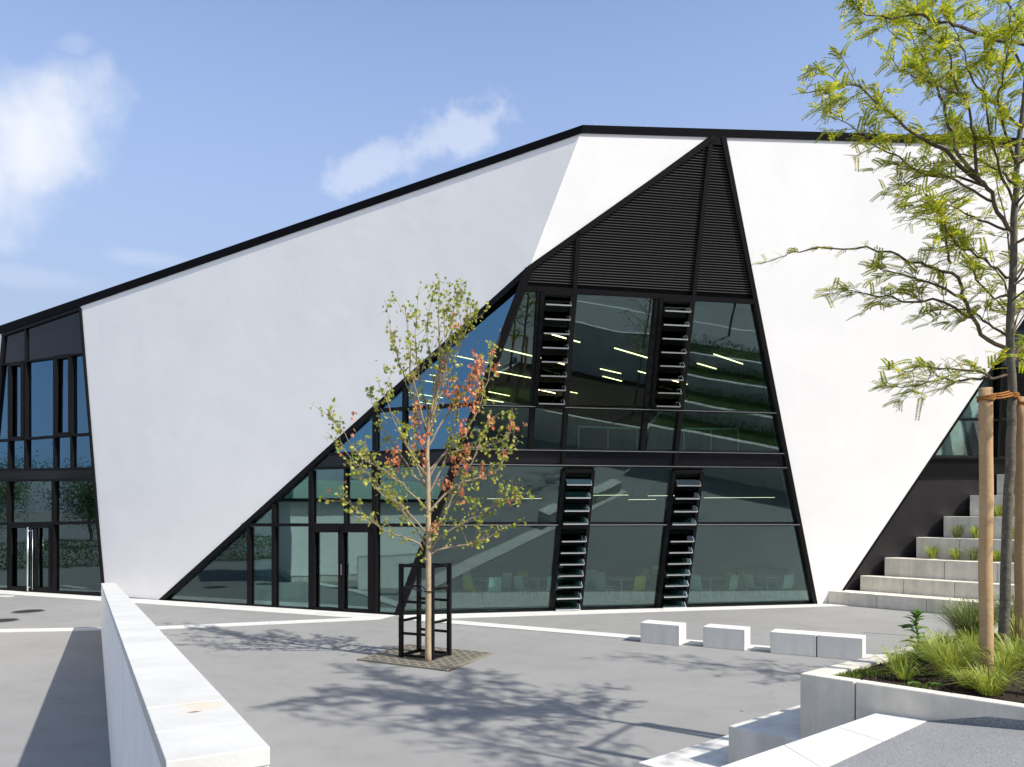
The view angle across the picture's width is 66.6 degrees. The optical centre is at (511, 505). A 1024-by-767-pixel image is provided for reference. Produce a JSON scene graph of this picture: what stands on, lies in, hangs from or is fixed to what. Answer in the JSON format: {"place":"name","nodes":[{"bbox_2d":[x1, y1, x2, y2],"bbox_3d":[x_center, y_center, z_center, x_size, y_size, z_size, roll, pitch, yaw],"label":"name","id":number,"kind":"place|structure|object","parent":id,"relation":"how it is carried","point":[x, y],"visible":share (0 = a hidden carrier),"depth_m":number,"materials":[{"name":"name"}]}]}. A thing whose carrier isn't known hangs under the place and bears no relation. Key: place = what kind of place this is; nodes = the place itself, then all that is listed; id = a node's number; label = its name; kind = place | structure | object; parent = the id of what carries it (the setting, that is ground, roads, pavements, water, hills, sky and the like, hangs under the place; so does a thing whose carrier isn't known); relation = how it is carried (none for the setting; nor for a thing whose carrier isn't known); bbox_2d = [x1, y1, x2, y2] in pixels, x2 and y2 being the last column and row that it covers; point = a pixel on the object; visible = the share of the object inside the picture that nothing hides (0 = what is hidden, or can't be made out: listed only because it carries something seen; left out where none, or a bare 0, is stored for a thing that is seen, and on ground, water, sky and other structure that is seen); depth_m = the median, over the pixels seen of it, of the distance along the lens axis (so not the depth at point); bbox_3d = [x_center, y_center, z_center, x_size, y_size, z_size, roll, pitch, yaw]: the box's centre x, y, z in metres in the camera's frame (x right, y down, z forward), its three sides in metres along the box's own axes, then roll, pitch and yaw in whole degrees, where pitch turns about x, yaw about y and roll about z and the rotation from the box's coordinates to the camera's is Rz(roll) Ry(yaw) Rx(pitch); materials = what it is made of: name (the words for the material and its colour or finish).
{"place":"outdoors","nodes":[
{"label":"outdoors","id":0,"kind":"place"},
{"bbox_2d":[268,570,278,595],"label":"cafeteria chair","id":1,"kind":"object","parent":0,"point":[269,575],"visible":0.16,"depth_m":25.25,"materials":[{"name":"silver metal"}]},
{"bbox_2d":[0,590,995,766],"bbox_3d":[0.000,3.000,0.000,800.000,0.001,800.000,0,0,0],"label":"ground","id":2,"kind":"structure","parent":0,"point":[317,694],"depth_m":13.07,"materials":[{"name":"concrete"}]},
{"bbox_2d":[0,618,19,622],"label":"manhole cover","id":3,"kind":"object","parent":2,"relation":"on","point":[4,620],"visible":1,"depth_m":20.27,"materials":[{"name":"grey metal"}]},
{"bbox_2d":[11,609,45,613],"bbox_3d":[-13.678,2.993,22.049,0.840,0.013,0.840,0,0,0],"label":"manhole cover","id":4,"kind":"object","parent":2,"relation":"on","point":[28,611],"visible":1,"depth_m":21.99,"materials":[{"name":"grey metal"}]},
{"bbox_2d":[0,627,100,631],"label":"pavement strip","id":5,"kind":"object","parent":2,"relation":"on","point":[52,629],"visible":0.73,"depth_m":18.76,"materials":[{"name":"white concrete"}]},
{"bbox_2d":[101,583,269,766],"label":"wall","id":6,"kind":"structure","parent":2,"relation":"on","point":[168,704],"depth_m":3.63,"materials":[{"name":"white concrete"}]},
{"bbox_2d":[0,590,394,619],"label":"pavement strip","id":7,"kind":"object","parent":2,"relation":"on","point":[259,609],"visible":0.93,"depth_m":23.10,"materials":[{"name":"white concrete"}]},
{"bbox_2d":[156,617,376,628],"bbox_3d":[-6.164,2.990,19.854,5.370,0.020,0.420,0,0,-18],"label":"pavement strip","id":8,"kind":"object","parent":2,"relation":"on","point":[263,623],"visible":0.93,"depth_m":19.75,"materials":[{"name":"white concrete"}]},
{"bbox_2d":[406,653,473,671],"bbox_3d":[-1.680,2.999,15.361,2.200,0.002,1.772,0,0,29],"label":"tree pit","id":9,"kind":"object","parent":2,"relation":"on","point":[431,669],"visible":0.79,"depth_m":14.89,"materials":[{"name":"soil"}]},
{"bbox_2d":[310,273,534,661],"bbox_3d":[-1.635,-0.804,14.967,4.094,7.608,2.452,0,0,0],"label":"young maple","id":10,"kind":"object","parent":9,"relation":"on","point":[437,385],"visible":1,"depth_m":14.88,"materials":[{"name":"green plant"}]},
{"bbox_2d":[357,644,491,670],"bbox_3d":[-1.702,2.982,15.390,2.186,0.029,1.782,0,0,29],"label":"tree grate","id":11,"kind":"object","parent":9,"relation":"on","point":[457,658],"visible":0.84,"depth_m":15.10,"materials":[{"name":"metal"}]},
{"bbox_2d":[399,562,451,659],"bbox_3d":[-1.736,2.055,15.324,0.810,1.830,0.783,0,0,28],"label":"tree guard","id":12,"kind":"object","parent":11,"relation":"on","point":[418,602],"visible":0.98,"depth_m":15.29,"materials":[{"name":"black metal"}]},
{"bbox_2d":[0,123,1023,614],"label":"assembly hall","id":13,"kind":"structure","parent":2,"relation":"on","point":[164,431],"depth_m":23.07,"materials":[{"name":"white paint"}]},
{"bbox_2d":[0,307,104,595],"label":"window","id":14,"kind":"structure","parent":13,"relation":"in","point":[50,539],"depth_m":26.89,"materials":[{"name":"glass"}]},
{"bbox_2d":[282,582,304,597],"bbox_3d":[-7.069,2.735,25.250,0.600,0.470,0.500,0,0,0],"label":"box stool","id":15,"kind":"object","parent":13,"relation":"on","point":[293,589],"visible":1,"depth_m":25.00,"materials":[{"name":"white"}]},
{"bbox_2d":[310,526,373,613],"bbox_3d":[-4.828,1.805,22.056,2.124,2.453,0.141,0,0,23],"label":"door","id":16,"kind":"structure","parent":13,"relation":"in","point":[313,529],"depth_m":22.06,"materials":[{"name":"black metal"}]},
{"bbox_2d":[159,267,532,614],"bbox_3d":[-5.312,-1.486,22.441,12.699,9.196,0.350,0,0,23],"label":"window","id":17,"kind":"structure","parent":13,"relation":"in","point":[235,572],"depth_m":22.88,"materials":[{"name":"black metal"}]},
{"bbox_2d":[462,576,482,603],"bbox_3d":[-1.195,2.546,23.514,0.441,0.852,0.498,0,0,38],"label":"cafeteria chair","id":18,"kind":"object","parent":13,"relation":"on","point":[467,581],"visible":1,"depth_m":23.37,"materials":[{"name":"green plastic"}]},
{"bbox_2d":[463,572,482,599],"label":"cafeteria chair","id":19,"kind":"object","parent":13,"relation":"on","point":[467,574],"visible":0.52,"depth_m":24.51,"materials":[{"name":"silver metal"}]},
{"bbox_2d":[454,354,500,365],"bbox_3d":[-1.311,-5.624,30.132,0.090,0.068,2.600,0,0,39],"label":"ceiling light","id":20,"kind":"object","parent":13,"relation":"attached to","point":[466,357],"visible":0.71,"depth_m":29.66,"materials":[{"name":"white plastic"}]},
{"bbox_2d":[473,577,501,602],"bbox_3d":[-0.765,2.605,24.000,0.898,0.730,0.898,0,0,0],"label":"cafeteria table","id":21,"kind":"object","parent":13,"relation":"on","point":[486,579],"visible":0.73,"depth_m":23.96,"materials":[{"name":"silver metal"}]},
{"bbox_2d":[483,577,500,605],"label":"cafeteria chair","id":22,"kind":"object","parent":13,"relation":"on","point":[494,584],"visible":1,"depth_m":23.19,"materials":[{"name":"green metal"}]},
{"bbox_2d":[488,390,509,395],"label":"ceiling light","id":23,"kind":"object","parent":13,"relation":"attached to","point":[499,393],"visible":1,"depth_m":36.98,"materials":[{"name":"white"}]},
{"bbox_2d":[492,572,511,600],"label":"cafeteria chair","id":24,"kind":"object","parent":13,"relation":"on","point":[506,580],"visible":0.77,"depth_m":24.57,"materials":[{"name":"silver metal"}]},
{"bbox_2d":[497,370,530,377],"bbox_3d":[0.074,-5.624,33.364,0.090,0.068,2.301,0,0,41],"label":"ceiling light","id":25,"kind":"object","parent":13,"relation":"attached to","point":[514,374],"visible":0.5,"depth_m":33.33,"materials":[{"name":"white plastic"}]},
{"bbox_2d":[492,481,541,498],"bbox_3d":[0.106,-0.689,34.000,2.380,0.799,0.070,0,0,0],"label":"pendant light","id":26,"kind":"object","parent":13,"relation":"hanging from","point":[523,497],"visible":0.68,"depth_m":33.98,"materials":[{"name":"beige"}]},
{"bbox_2d":[504,348,531,355],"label":"ceiling light","id":27,"kind":"object","parent":13,"relation":"attached to","point":[516,351],"visible":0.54,"depth_m":28.48,"materials":[{"name":"white plastic"}]},
{"bbox_2d":[513,576,533,604],"bbox_3d":[0.354,2.546,23.641,0.498,0.852,0.441,0,0,-44],"label":"cafeteria chair","id":28,"kind":"object","parent":13,"relation":"on","point":[518,583],"visible":1,"depth_m":23.50,"materials":[{"name":"grey plastic"}]},
{"bbox_2d":[517,572,536,600],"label":"cafeteria chair","id":29,"kind":"object","parent":13,"relation":"on","point":[525,582],"visible":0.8,"depth_m":24.82,"materials":[{"name":"green"}]},
{"bbox_2d":[524,577,547,602],"bbox_3d":[0.813,2.605,24.100,0.898,0.730,0.898,0,0,0],"label":"cafeteria table","id":30,"kind":"object","parent":13,"relation":"on","point":[537,579],"visible":0.79,"depth_m":24.07,"materials":[{"name":"silver metal"}]},
{"bbox_2d":[540,576,558,602],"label":"cafeteria chair","id":31,"kind":"object","parent":13,"relation":"on","point":[548,588],"visible":0.52,"depth_m":23.32,"materials":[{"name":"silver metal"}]},
{"bbox_2d":[533,290,574,407],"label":"louvre window","id":32,"kind":"structure","parent":13,"relation":"in","point":[544,401],"depth_m":20.39,"materials":[{"name":"black metal"}]},
{"bbox_2d":[552,334,580,342],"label":"ceiling light","id":33,"kind":"object","parent":13,"relation":"attached to","point":[575,340],"visible":0.61,"depth_m":25.98,"materials":[{"name":"white plastic"}]},
{"bbox_2d":[549,468,594,610],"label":"louvre window","id":34,"kind":"structure","parent":13,"relation":"in","point":[569,521],"depth_m":21.73,"materials":[{"name":"black metal"}]},
{"bbox_2d":[585,569,597,594],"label":"cafeteria chair","id":35,"kind":"object","parent":13,"relation":"on","point":[590,574],"visible":0.62,"depth_m":25.80,"materials":[{"name":"silver metal"}]},
{"bbox_2d":[594,575,614,603],"bbox_3d":[2.825,2.546,23.877,0.498,0.852,0.441,0,0,-35],"label":"cafeteria chair","id":36,"kind":"object","parent":13,"relation":"on","point":[599,582],"visible":1,"depth_m":23.77,"materials":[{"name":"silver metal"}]},
{"bbox_2d":[597,572,617,599],"bbox_3d":[3.021,2.546,24.735,0.441,0.852,0.498,0,0,-42],"label":"cafeteria chair","id":37,"kind":"object","parent":13,"relation":"on","point":[603,574],"visible":0.75,"depth_m":24.91,"materials":[{"name":"silver metal"}]},
{"bbox_2d":[599,367,621,373],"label":"ceiling light","id":38,"kind":"object","parent":13,"relation":"attached to","point":[601,368],"visible":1,"depth_m":32.45,"materials":[{"name":"white plastic"}]},
{"bbox_2d":[593,481,628,494],"bbox_3d":[4.314,-0.764,34.000,1.530,0.651,0.070,0,0,0],"label":"pendant light","id":39,"kind":"object","parent":13,"relation":"hanging from","point":[607,494],"visible":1,"depth_m":33.97,"materials":[{"name":"beige"}]},
{"bbox_2d":[404,134,817,614],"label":"window","id":40,"kind":"structure","parent":13,"relation":"in","point":[680,233],"depth_m":20.66,"materials":[{"name":"black metal"}]},
{"bbox_2d":[602,375,622,380],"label":"ceiling light","id":41,"kind":"object","parent":13,"relation":"attached to","point":[612,378],"visible":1,"depth_m":34.34,"materials":[{"name":"white"}]},
{"bbox_2d":[607,576,634,601],"bbox_3d":[3.388,2.605,24.200,0.898,0.730,0.898,0,0,0],"label":"cafeteria table","id":42,"kind":"object","parent":13,"relation":"on","point":[620,578],"visible":0.94,"depth_m":24.17,"materials":[{"name":"silver metal"}]},
{"bbox_2d":[613,346,647,357],"bbox_3d":[4.394,-5.624,28.638,0.090,0.068,2.366,0,0,39],"label":"ceiling light","id":43,"kind":"object","parent":13,"relation":"attached to","point":[629,351],"visible":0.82,"depth_m":28.49,"materials":[{"name":"white plastic"}]},
{"bbox_2d":[625,576,645,603],"bbox_3d":[3.761,2.546,23.669,0.441,0.852,0.498,0,0,-26],"label":"cafeteria chair","id":44,"kind":"object","parent":13,"relation":"on","point":[639,583],"visible":1,"depth_m":23.49,"materials":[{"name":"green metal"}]},
{"bbox_2d":[626,572,646,600],"bbox_3d":[3.927,2.546,24.561,0.498,0.852,0.441,0,0,-26],"label":"cafeteria chair","id":45,"kind":"object","parent":13,"relation":"on","point":[642,574],"visible":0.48,"depth_m":24.58,"materials":[{"name":"silver metal"}]},
{"bbox_2d":[629,481,655,499],"bbox_3d":[5.674,-0.668,34.000,1.190,0.842,0.070,0,0,0],"label":"pendant light","id":46,"kind":"object","parent":13,"relation":"hanging from","point":[651,498],"visible":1,"depth_m":33.98,"materials":[{"name":"beige"}]},
{"bbox_2d":[642,568,657,593],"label":"cafeteria chair","id":47,"kind":"object","parent":13,"relation":"on","point":[647,571],"visible":0.64,"depth_m":26.29,"materials":[{"name":"silver metal"}]},
{"bbox_2d":[652,565,668,589],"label":"cafeteria chair","id":48,"kind":"object","parent":13,"relation":"on","point":[655,574],"visible":0.36,"depth_m":27.51,"materials":[{"name":"silver metal"}]},
{"bbox_2d":[650,297,693,409],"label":"louvre window","id":49,"kind":"structure","parent":13,"relation":"in","point":[661,403],"depth_m":21.01,"materials":[{"name":"black metal"}]},
{"bbox_2d":[655,469,703,608],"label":"louvre window","id":50,"kind":"structure","parent":13,"relation":"in","point":[678,522],"depth_m":22.34,"materials":[{"name":"black metal"}]},
{"bbox_2d":[690,575,709,601],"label":"cafeteria chair","id":51,"kind":"object","parent":13,"relation":"on","point":[695,582],"visible":0.97,"depth_m":23.80,"materials":[{"name":"silver metal"}]},
{"bbox_2d":[696,362,716,368],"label":"ceiling light","id":52,"kind":"object","parent":13,"relation":"attached to","point":[707,365],"visible":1,"depth_m":31.26,"materials":[{"name":"white plastic"}]},
{"bbox_2d":[700,576,724,600],"bbox_3d":[6.207,2.605,24.400,0.898,0.730,0.898,0,0,0],"label":"cafeteria table","id":53,"kind":"object","parent":13,"relation":"on","point":[710,578],"visible":0.86,"depth_m":24.37,"materials":[{"name":"silver metal"}]},
{"bbox_2d":[715,572,735,599],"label":"cafeteria chair","id":54,"kind":"object","parent":13,"relation":"on","point":[728,578],"visible":0.73,"depth_m":24.85,"materials":[{"name":"metal"}]},
{"bbox_2d":[713,353,743,363],"bbox_3d":[8.296,-5.624,29.841,0.090,0.068,2.600,0,0,40],"label":"ceiling light","id":55,"kind":"object","parent":13,"relation":"attached to","point":[726,357],"visible":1,"depth_m":29.68,"materials":[{"name":"white plastic"}]},
{"bbox_2d":[718,575,738,602],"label":"cafeteria chair","id":56,"kind":"object","parent":13,"relation":"on","point":[733,582],"visible":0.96,"depth_m":23.77,"materials":[{"name":"silver metal"}]},
{"bbox_2d":[714,481,774,497],"bbox_3d":[9.913,-0.710,34.000,3.081,0.757,0.070,0,0,0],"label":"pendant light","id":57,"kind":"object","parent":13,"relation":"hanging from","point":[743,496],"visible":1,"depth_m":33.98,"materials":[{"name":"beige"}]},
{"bbox_2d":[738,570,757,597],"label":"cafeteria chair","id":58,"kind":"object","parent":13,"relation":"on","point":[741,576],"visible":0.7,"depth_m":25.30,"materials":[{"name":"silver metal"}]},
{"bbox_2d":[743,573,764,599],"bbox_3d":[7.581,2.546,24.442,0.498,0.852,0.441,0,0,-29],"label":"cafeteria chair","id":59,"kind":"object","parent":13,"relation":"on","point":[748,580],"visible":1,"depth_m":24.36,"materials":[{"name":"silver metal"}]},
{"bbox_2d":[753,575,781,599],"bbox_3d":[8.122,2.605,24.800,0.898,0.730,0.898,0,0,0],"label":"cafeteria table","id":60,"kind":"object","parent":13,"relation":"on","point":[767,577],"visible":0.94,"depth_m":24.73,"materials":[{"name":"silver metal"}]},
{"bbox_2d":[772,574,793,601],"bbox_3d":[8.435,2.546,24.231,0.441,0.852,0.498,0,0,-26],"label":"cafeteria chair","id":61,"kind":"object","parent":13,"relation":"on","point":[788,581],"visible":0.95,"depth_m":24.05,"materials":[{"name":"silver metal"}]},
{"bbox_2d":[775,571,795,598],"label":"cafeteria chair","id":62,"kind":"object","parent":13,"relation":"on","point":[791,572],"visible":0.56,"depth_m":24.85,"materials":[{"name":"silver metal"}]},
{"bbox_2d":[842,319,1023,590],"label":"window","id":63,"kind":"structure","parent":13,"relation":"in","point":[965,444],"depth_m":23.58,"materials":[{"name":"black metal"}]},
{"bbox_2d":[397,604,849,618],"bbox_3d":[3.630,2.994,22.128,13.597,0.012,0.850,0,0,-11],"label":"pavement strip","id":64,"kind":"object","parent":2,"relation":"on","point":[498,614],"visible":0.96,"depth_m":21.98,"materials":[{"name":"white concrete"}]},
{"bbox_2d":[404,617,872,656],"bbox_3d":[2.176,2.988,17.973,11.279,0.024,0.520,0,0,28],"label":"pavement strip","id":65,"kind":"object","parent":2,"relation":"on","point":[585,633],"visible":0.56,"depth_m":18.41,"materials":[{"name":"white concrete"}]},
{"bbox_2d":[703,624,749,650],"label":"seat block","id":66,"kind":"structure","parent":65,"relation":"on","point":[730,637],"depth_m":16.31,"materials":[{"name":"concrete"}]},
{"bbox_2d":[640,620,685,645],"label":"seat block","id":67,"kind":"structure","parent":2,"relation":"on","point":[663,632],"depth_m":16.88,"materials":[{"name":"concrete"}]},
{"bbox_2d":[639,705,927,766],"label":"landing steps","id":68,"kind":"structure","parent":2,"relation":"on","point":[774,739],"depth_m":6.70,"materials":[{"name":"concrete"}]},
{"bbox_2d":[770,629,819,656],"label":"seat block","id":69,"kind":"structure","parent":2,"relation":"on","point":[794,642],"depth_m":15.65,"materials":[{"name":"concrete"}]},
{"bbox_2d":[817,632,865,659],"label":"seat block","id":70,"kind":"structure","parent":2,"relation":"on","point":[842,646],"depth_m":15.24,"materials":[{"name":"concrete"}]},
{"bbox_2d":[800,626,1023,737],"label":"planter","id":71,"kind":"object","parent":2,"relation":"on","point":[828,700],"visible":0.33,"depth_m":7.02,"materials":[{"name":"concrete"}]},
{"bbox_2d":[832,653,937,690],"bbox_3d":[4.017,1.605,7.905,0.964,0.055,2.300,0,0,41],"label":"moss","id":72,"kind":"object","parent":71,"relation":"on","point":[872,671],"visible":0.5,"depth_m":7.48,"materials":[{"name":"green plant"}]},
{"bbox_2d":[752,0,1023,653],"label":"honey locust","id":73,"kind":"object","parent":71,"relation":"on","point":[954,76],"visible":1,"depth_m":8.29,"materials":[{"name":"green plant"}]},
{"bbox_2d":[868,657,934,679],"bbox_3d":[3.655,1.534,7.253,0.818,0.167,0.639,0,0,0],"label":"grass tuft","id":74,"kind":"object","parent":71,"relation":"on","point":[905,672],"visible":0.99,"depth_m":7.25,"materials":[{"name":"green plant"}]},
{"bbox_2d":[864,643,941,672],"bbox_3d":[3.724,1.493,7.553,0.880,0.248,0.812,0,0,-26],"label":"grass tuft","id":75,"kind":"object","parent":71,"relation":"on","point":[897,660],"visible":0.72,"depth_m":7.54,"materials":[{"name":"green plant"}]},
{"bbox_2d":[887,634,932,654],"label":"grass tuft","id":76,"kind":"object","parent":71,"relation":"on","point":[916,644],"visible":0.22,"depth_m":8.44,"materials":[{"name":"green plant"}]},
{"bbox_2d":[897,609,931,661],"bbox_3d":[4.234,1.365,8.193,0.391,0.539,0.339,0,0,0],"label":"tall weed","id":77,"kind":"object","parent":71,"relation":"on","point":[916,614],"visible":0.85,"depth_m":8.19,"materials":[{"name":"green plant"}]},
{"bbox_2d":[894,633,974,664],"bbox_3d":[4.368,1.466,7.968,1.214,0.302,1.276,0,0,0],"label":"grass tuft","id":78,"kind":"object","parent":71,"relation":"on","point":[940,643],"visible":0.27,"depth_m":7.99,"materials":[{"name":"green plant"}]},
{"bbox_2d":[927,682,943,685],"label":"weed","id":79,"kind":"object","parent":71,"relation":"on","point":[938,683],"visible":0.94,"depth_m":7.05,"materials":[{"name":"green plant"}]},
{"bbox_2d":[850,639,1023,703],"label":"soil clods","id":80,"kind":"object","parent":71,"relation":"on","point":[926,680],"visible":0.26,"depth_m":7.20,"materials":[{"name":"brown soil"}]},
{"bbox_2d":[910,624,966,643],"bbox_3d":[4.885,1.500,8.856,1.019,0.234,1.050,0,0,0],"label":"grass tuft","id":81,"kind":"object","parent":71,"relation":"on","point":[938,637],"visible":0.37,"depth_m":8.92,"materials":[{"name":"green plant"}]},
{"bbox_2d":[882,627,1018,677],"bbox_3d":[4.149,1.429,7.451,1.489,0.377,1.398,0,0,0],"label":"grass tuft","id":82,"kind":"object","parent":71,"relation":"on","point":[955,659],"visible":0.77,"depth_m":7.34,"materials":[{"name":"green plant"}]},
{"bbox_2d":[922,661,1002,689],"bbox_3d":[4.056,1.514,6.923,0.736,0.206,0.848,0,0,42],"label":"grass tuft","id":83,"kind":"object","parent":71,"relation":"on","point":[965,686],"visible":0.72,"depth_m":6.88,"materials":[{"name":"green plant"}]},
{"bbox_2d":[913,595,1014,638],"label":"feather grass","id":84,"kind":"object","parent":71,"relation":"on","point":[960,615],"depth_m":9.08,"materials":[{"name":"green plant"}]},
{"bbox_2d":[921,659,1023,695],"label":"grass tuft","id":85,"kind":"object","parent":71,"relation":"on","point":[989,686],"visible":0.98,"depth_m":6.65,"materials":[{"name":"green plant"}]},
{"bbox_2d":[937,625,1022,656],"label":"grass tuft","id":86,"kind":"object","parent":71,"relation":"on","point":[974,637],"visible":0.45,"depth_m":8.33,"materials":[{"name":"green plant"}]},
{"bbox_2d":[978,387,993,676],"bbox_3d":[4.476,0.269,7.361,0.129,2.757,0.128,0,0,0],"label":"tree stake","id":87,"kind":"object","parent":71,"relation":"on","point":[985,544],"visible":0.91,"depth_m":7.31,"materials":[{"name":"brown wood"}]},
{"bbox_2d":[965,646,1023,675],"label":"grass tuft","id":88,"kind":"object","parent":71,"relation":"on","point":[1010,663],"visible":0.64,"depth_m":7.35,"materials":[{"name":"green plant"}]},
{"bbox_2d":[965,610,1023,646],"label":"grass tuft","id":89,"kind":"object","parent":71,"relation":"on","point":[1013,631],"visible":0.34,"depth_m":8.44,"materials":[{"name":"green plant"}]},
{"bbox_2d":[966,632,1023,669],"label":"grass tuft","id":90,"kind":"object","parent":71,"relation":"on","point":[1011,648],"visible":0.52,"depth_m":7.72,"materials":[{"name":"green plant"}]},
{"bbox_2d":[1014,396,1023,646],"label":"tree stake","id":91,"kind":"object","parent":71,"relation":"on","point":[1019,547],"visible":0.76,"depth_m":8.35,"materials":[{"name":"brown wood"}]},
{"bbox_2d":[976,391,1023,406],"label":"tree tie","id":92,"kind":"object","parent":91,"relation":"attached to","point":[992,397],"visible":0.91,"depth_m":7.89,"materials":[{"name":"fabric"}]},
{"bbox_2d":[829,474,1014,614],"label":"seating steps","id":93,"kind":"structure","parent":2,"relation":"on","point":[904,583],"depth_m":22.93,"materials":[{"name":"concrete"}]},
{"bbox_2d":[923,545,941,558],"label":"grass tuft","id":94,"kind":"object","parent":93,"relation":"on","point":[932,553],"visible":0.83,"depth_m":23.33,"materials":[{"name":"green plant"}]},
{"bbox_2d":[946,548,965,559],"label":"grass tuft","id":95,"kind":"object","parent":93,"relation":"on","point":[954,555],"visible":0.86,"depth_m":22.88,"materials":[{"name":"green plant"}]},
{"bbox_2d":[949,524,965,537],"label":"grass tuft","id":96,"kind":"object","parent":93,"relation":"on","point":[957,532],"visible":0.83,"depth_m":23.38,"materials":[{"name":"green plant"}]},
{"bbox_2d":[963,547,977,560],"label":"grass tuft","id":97,"kind":"object","parent":93,"relation":"on","point":[972,555],"visible":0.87,"depth_m":22.59,"materials":[{"name":"green plant"}]},
{"bbox_2d":[968,526,978,538],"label":"grass tuft","id":98,"kind":"object","parent":93,"relation":"on","point":[975,533],"visible":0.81,"depth_m":23.06,"materials":[{"name":"green plant"}]},
{"bbox_2d":[993,550,1000,561],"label":"grass tuft","id":99,"kind":"object","parent":93,"relation":"on","point":[996,556],"visible":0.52,"depth_m":22.15,"materials":[{"name":"green plant"}]},
{"bbox_2d":[994,505,1001,516],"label":"grass tuft","id":100,"kind":"object","parent":93,"relation":"on","point":[998,513],"visible":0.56,"depth_m":23.11,"materials":[{"name":"green plant"}]},
{"bbox_2d":[0,0,1023,324],"label":"sky","id":101,"kind":"structure","parent":0,"point":[139,138],"materials":[{"name":"blue"}]},
{"bbox_2d":[830,717,1023,766],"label":"path","id":102,"kind":"structure","parent":0,"point":[982,742],"depth_m":5.81,"materials":[{"name":"grey asphalt"}]},
{"bbox_2d":[962,586,1014,637],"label":"feather grass","id":103,"kind":"object","parent":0,"point":[1012,601],"depth_m":9.31,"materials":[{"name":"green plant"}]}
]}

